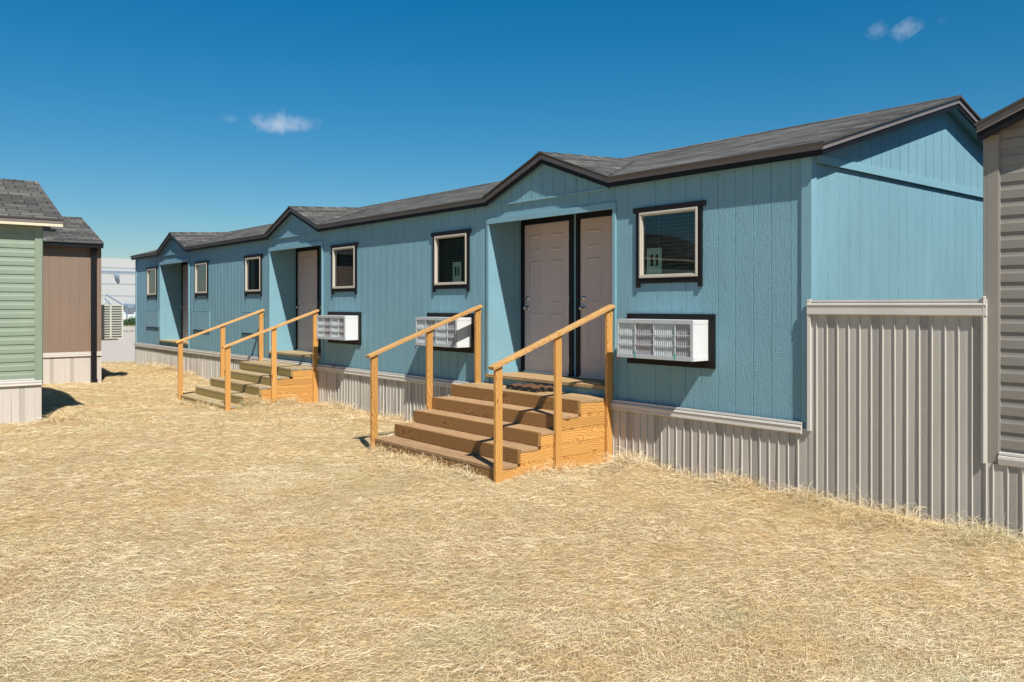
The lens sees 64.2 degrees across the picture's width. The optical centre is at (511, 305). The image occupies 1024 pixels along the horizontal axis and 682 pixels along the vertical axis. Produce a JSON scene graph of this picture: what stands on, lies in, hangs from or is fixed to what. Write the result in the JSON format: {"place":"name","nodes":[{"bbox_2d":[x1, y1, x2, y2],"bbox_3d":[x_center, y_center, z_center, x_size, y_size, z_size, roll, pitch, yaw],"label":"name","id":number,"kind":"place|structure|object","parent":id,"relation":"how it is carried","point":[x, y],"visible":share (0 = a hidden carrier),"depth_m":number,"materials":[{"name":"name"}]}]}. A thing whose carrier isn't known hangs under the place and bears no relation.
{"place":"outdoors","nodes":[
{"label":"outdoors","id":0,"kind":"place"},
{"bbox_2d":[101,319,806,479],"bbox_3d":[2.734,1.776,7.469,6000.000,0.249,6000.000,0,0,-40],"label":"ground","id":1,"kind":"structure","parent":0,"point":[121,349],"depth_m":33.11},
{"bbox_2d":[0,178,63,423],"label":"green house","id":2,"kind":"structure","parent":1,"relation":"on","point":[28,210],"depth_m":11.86,"materials":[{"name":"green plastic"}]},
{"bbox_2d":[43,216,103,383],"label":"brown house","id":3,"kind":"structure","parent":1,"relation":"on","point":[72,247],"depth_m":18.33,"materials":[{"name":"paint"}]},
{"bbox_2d":[101,305,122,339],"bbox_3d":[-9.738,0.397,19.576,0.619,0.845,0.590,0,0,-40],"label":"louvred condenser","id":4,"kind":"object","parent":3,"relation":"attached to","point":[111,322],"visible":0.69,"depth_m":19.39,"materials":[{"name":"metal"}]},
{"bbox_2d":[101,258,134,318],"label":"warehouse","id":5,"kind":"structure","parent":1,"relation":"on","point":[117,281],"depth_m":112.01,"materials":[{"name":"paint"}]},
{"bbox_2d":[123,305,134,318],"bbox_3d":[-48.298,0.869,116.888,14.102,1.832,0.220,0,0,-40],"label":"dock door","id":6,"kind":"structure","parent":5,"relation":"in","point":[130,311],"depth_m":112.82,"materials":[{"name":"white metal"}]},
{"bbox_2d":[123,318,131,324],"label":"bush","id":7,"kind":"object","parent":1,"relation":"on","point":[127,321],"visible":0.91,"depth_m":73.84,"materials":[{"name":"green plant"}]},
{"bbox_2d":[130,95,982,495],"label":"blue house","id":8,"kind":"structure","parent":1,"relation":"on","point":[758,239],"depth_m":9.59,"materials":[{"name":"paint"}]},
{"bbox_2d":[146,266,157,298],"bbox_3d":[-10.028,-0.642,22.829,0.126,0.883,0.970,0,0,-40],"label":"window","id":9,"kind":"structure","parent":8,"relation":"in","point":[148,269],"depth_m":23.04,"materials":[{"name":"black paint"}]},
{"bbox_2d":[181,265,187,337],"bbox_3d":[-8.833,-0.096,22.172,0.083,2.043,0.905,0,0,-40],"label":"door","id":10,"kind":"structure","parent":8,"relation":"in","point":[185,267],"depth_m":22.36,"materials":[{"name":"beige paint"}]},
{"bbox_2d":[194,260,208,297],"bbox_3d":[-7.487,-0.642,19.780,0.126,0.883,0.970,0,0,-40],"label":"window","id":11,"kind":"structure","parent":8,"relation":"in","point":[202,264],"depth_m":19.88,"materials":[{"name":"black paint"}]},
{"bbox_2d":[244,254,262,296],"bbox_3d":[-5.464,-0.642,17.352,0.126,0.883,0.970,0,0,-40],"label":"window","id":12,"kind":"structure","parent":8,"relation":"in","point":[257,256],"depth_m":17.54,"materials":[{"name":"black paint"}]},
{"bbox_2d":[295,250,316,351],"bbox_3d":[-4.191,-0.096,16.602,0.083,2.043,0.905,0,0,-40],"label":"door","id":13,"kind":"structure","parent":8,"relation":"in","point":[307,260],"depth_m":16.66,"materials":[{"name":"beige paint"}]},
{"bbox_2d":[317,315,357,339],"bbox_3d":[-3.042,0.400,14.175,0.268,0.466,1.052,0,0,-40],"label":"air conditioner","id":14,"kind":"object","parent":8,"relation":"attached to","point":[337,327],"visible":1,"depth_m":13.92,"materials":[{"name":"white plastic"}]},
{"bbox_2d":[330,242,357,294],"bbox_3d":[-2.904,-0.642,14.278,0.124,0.883,0.970,0,0,-40],"label":"window","id":15,"kind":"structure","parent":8,"relation":"in","point":[334,288],"depth_m":14.32,"materials":[{"name":"black paint"}]},
{"bbox_2d":[415,317,470,348],"bbox_3d":[-1.000,0.398,11.724,0.268,0.466,1.052,0,0,-40],"label":"air conditioner","id":16,"kind":"object","parent":8,"relation":"attached to","point":[456,333],"visible":0.81,"depth_m":11.42,"materials":[{"name":"white plastic"}]},
{"bbox_2d":[431,228,471,291],"bbox_3d":[-0.855,-0.642,11.820,0.124,0.883,0.970,0,0,-40],"label":"window","id":17,"kind":"structure","parent":8,"relation":"in","point":[436,236],"depth_m":11.82,"materials":[{"name":"black paint"}]},
{"bbox_2d":[453,262,460,281],"bbox_3d":[-0.789,-0.491,11.745,0.010,0.282,0.216,0,0,-39],"label":"paper sign","id":18,"kind":"object","parent":8,"relation":"attached to","point":[456,271],"visible":1,"depth_m":11.77,"materials":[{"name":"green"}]},
{"bbox_2d":[523,221,568,375],"bbox_3d":[0.443,-0.096,11.040,0.083,2.043,0.905,0,0,-40],"label":"door","id":19,"kind":"structure","parent":8,"relation":"in","point":[546,308],"depth_m":11.06,"materials":[{"name":"beige paint"}]},
{"bbox_2d":[579,216,611,379],"bbox_3d":[1.151,-0.096,10.191,0.083,2.043,0.905,0,0,-40],"label":"door","id":20,"kind":"structure","parent":8,"relation":"in","point":[596,233],"depth_m":10.35,"materials":[{"name":"beige paint"}]},
{"bbox_2d":[647,247,661,273],"bbox_3d":[1.558,-0.491,8.928,0.010,0.282,0.216,0,0,-39],"label":"paper sign","id":21,"kind":"object","parent":8,"relation":"attached to","point":[654,260],"visible":1,"depth_m":8.93,"materials":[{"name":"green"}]},
{"bbox_2d":[616,319,707,361],"bbox_3d":[1.570,0.378,8.641,0.268,0.466,1.052,0,0,-40],"label":"air conditioner","id":22,"kind":"object","parent":8,"relation":"attached to","point":[672,339],"visible":1,"depth_m":8.46,"materials":[{"name":"white plastic"}]},
{"bbox_2d":[633,200,705,287],"bbox_3d":[1.700,-0.642,8.753,0.124,0.883,0.970,0,0,-40],"label":"window","id":23,"kind":"structure","parent":8,"relation":"in","point":[697,206],"depth_m":8.71,"materials":[{"name":"black paint"}]},
{"bbox_2d":[807,296,986,530],"bbox_3d":[3.181,0.953,6.869,0.058,2.055,1.506,0,0,-40],"label":"skirting panel","id":24,"kind":"object","parent":8,"relation":"attached to","point":[897,401],"visible":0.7,"depth_m":6.80,"materials":[{"name":"beige plastic"}]},
{"bbox_2d":[974,97,1023,539],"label":"grey house","id":25,"kind":"structure","parent":1,"relation":"on","point":[1000,133],"depth_m":6.21,"materials":[{"name":"plastic"}]},
{"bbox_2d":[0,361,1023,681],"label":"straw ground","id":26,"kind":"structure","parent":0,"point":[388,519],"depth_m":5.64,"materials":[{"name":"beige plant"}]},
{"bbox_2d":[175,309,318,410],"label":"wooden staircase","id":27,"kind":"structure","parent":26,"relation":"on","point":[228,386],"depth_m":14.91,"materials":[{"name":"orange wood"}]},
{"bbox_2d":[366,305,614,482],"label":"wooden staircase","id":28,"kind":"structure","parent":26,"relation":"on","point":[456,420],"depth_m":9.26,"materials":[{"name":"orange wood"}]},
{"bbox_2d":[506,383,553,391],"bbox_3d":[0.234,1.014,10.150,0.271,0.068,0.640,0,0,-40],"label":"doormat","id":29,"kind":"object","parent":28,"relation":"on","point":[532,387],"visible":1,"depth_m":10.05,"materials":[{"name":"black rubber"}]},
{"bbox_2d":[32,361,1023,564],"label":"straw tufts","id":30,"kind":"object","parent":26,"relation":"on","point":[731,479],"visible":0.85,"depth_m":8.33,"materials":[{"name":"beige plant"}]},
{"bbox_2d":[0,0,1023,258],"label":"sky","id":31,"kind":"structure","parent":0,"point":[141,121],"materials":[{"name":"blue"}]}
]}

